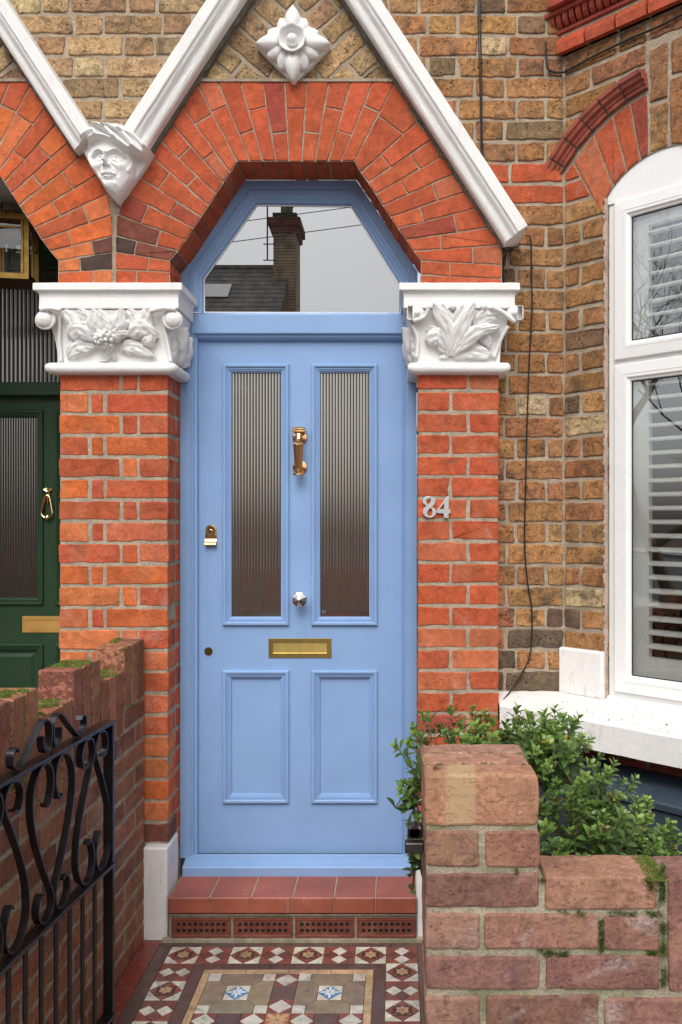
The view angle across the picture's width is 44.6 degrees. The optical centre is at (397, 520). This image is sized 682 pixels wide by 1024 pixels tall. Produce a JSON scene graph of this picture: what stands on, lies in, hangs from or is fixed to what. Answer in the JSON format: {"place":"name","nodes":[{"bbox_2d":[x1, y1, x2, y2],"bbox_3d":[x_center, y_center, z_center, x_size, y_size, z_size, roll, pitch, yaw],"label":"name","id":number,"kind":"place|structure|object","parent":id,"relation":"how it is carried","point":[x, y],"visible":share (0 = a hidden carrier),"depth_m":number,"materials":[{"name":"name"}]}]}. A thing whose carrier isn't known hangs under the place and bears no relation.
{"place":"outdoors","nodes":[
{"label":"outdoors","id":0,"kind":"place"},
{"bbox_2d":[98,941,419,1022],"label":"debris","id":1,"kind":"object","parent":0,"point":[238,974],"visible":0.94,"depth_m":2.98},
{"bbox_2d":[97,940,422,1023],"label":"path","id":2,"kind":"structure","parent":0,"point":[352,983],"depth_m":2.77,"materials":[{"name":"tile"}]},
{"bbox_2d":[181,853,413,874],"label":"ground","id":3,"kind":"structure","parent":0,"point":[182,861],"depth_m":3.93,"materials":[{"name":"wood"}]},
{"bbox_2d":[0,0,113,688],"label":"terraced house","id":4,"kind":"structure","parent":3,"relation":"on","point":[53,189],"depth_m":4.00,"materials":[{"name":"red brick"}]},
{"bbox_2d":[0,202,39,289],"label":"porch lantern","id":5,"kind":"object","parent":4,"relation":"hanging from","point":[14,221],"visible":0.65,"depth_m":3.51,"materials":[{"name":"gold metal"}]},
{"bbox_2d":[0,396,59,688],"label":"door","id":6,"kind":"structure","parent":4,"relation":"in","point":[29,425],"depth_m":4.02,"materials":[{"name":"green paint"}]},
{"bbox_2d":[0,637,143,1023],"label":"boundary wall","id":7,"kind":"structure","parent":3,"relation":"on","point":[107,683],"depth_m":2.45,"materials":[{"name":"brick"}]},
{"bbox_2d":[0,713,115,1023],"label":"garden gate","id":8,"kind":"structure","parent":7,"relation":"attached to","point":[54,914],"depth_m":2.18,"materials":[{"name":"black metal"}]},
{"bbox_2d":[9,0,681,943],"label":"terraced house","id":9,"kind":"structure","parent":3,"relation":"on","point":[297,530],"depth_m":3.16,"materials":[{"name":"red brick"}]},
{"bbox_2d":[199,341,401,852],"bbox_3d":[-0.387,0.303,3.284,0.815,2.058,0.088,0,0,0],"label":"door","id":10,"kind":"structure","parent":9,"relation":"in","point":[300,442],"depth_m":3.31,"materials":[{"name":"blue paint"}]},
{"bbox_2d":[477,0,481,153],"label":"cable","id":11,"kind":"object","parent":9,"relation":"attached to","point":[479,77],"visible":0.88,"depth_m":3.19,"materials":[{"name":"rubber"}]},
{"bbox_2d":[503,246,518,282],"bbox_3d":[0.437,-0.979,3.188,0.061,0.157,0.005,0,0,0],"label":"cable","id":12,"kind":"object","parent":9,"relation":"attached to","point":[504,260],"visible":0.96,"depth_m":3.19,"materials":[{"name":"rubber"}]},
{"bbox_2d":[503,235,533,699],"bbox_3d":[0.455,-0.209,3.175,0.140,1.784,0.042,0,0,-24],"label":"cable","id":13,"kind":"object","parent":9,"relation":"attached to","point":[526,486],"visible":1,"depth_m":3.19,"materials":[{"name":"rubber"}]},
{"bbox_2d":[545,13,681,73],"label":"cable","id":14,"kind":"object","parent":9,"relation":"attached to","point":[613,46],"visible":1,"depth_m":3.07,"materials":[{"name":"rubber"}]},
{"bbox_2d":[607,144,681,710],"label":"window","id":15,"kind":"structure","parent":9,"relation":"in","point":[645,205],"depth_m":3.02,"materials":[{"name":"white plastic"}]},
{"bbox_2d":[386,702,681,894],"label":"evergreen shrub","id":16,"kind":"object","parent":3,"relation":"on","point":[599,821],"visible":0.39,"depth_m":2.18,"materials":[{"name":"green plant"}]},
{"bbox_2d":[405,744,681,1023],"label":"front garden wall","id":17,"kind":"structure","parent":3,"relation":"on","point":[518,928],"depth_m":1.56,"materials":[{"name":"brick"}]},
{"bbox_2d":[537,755,681,855],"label":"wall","id":18,"kind":"structure","parent":3,"relation":"on","point":[664,790],"depth_m":2.71,"materials":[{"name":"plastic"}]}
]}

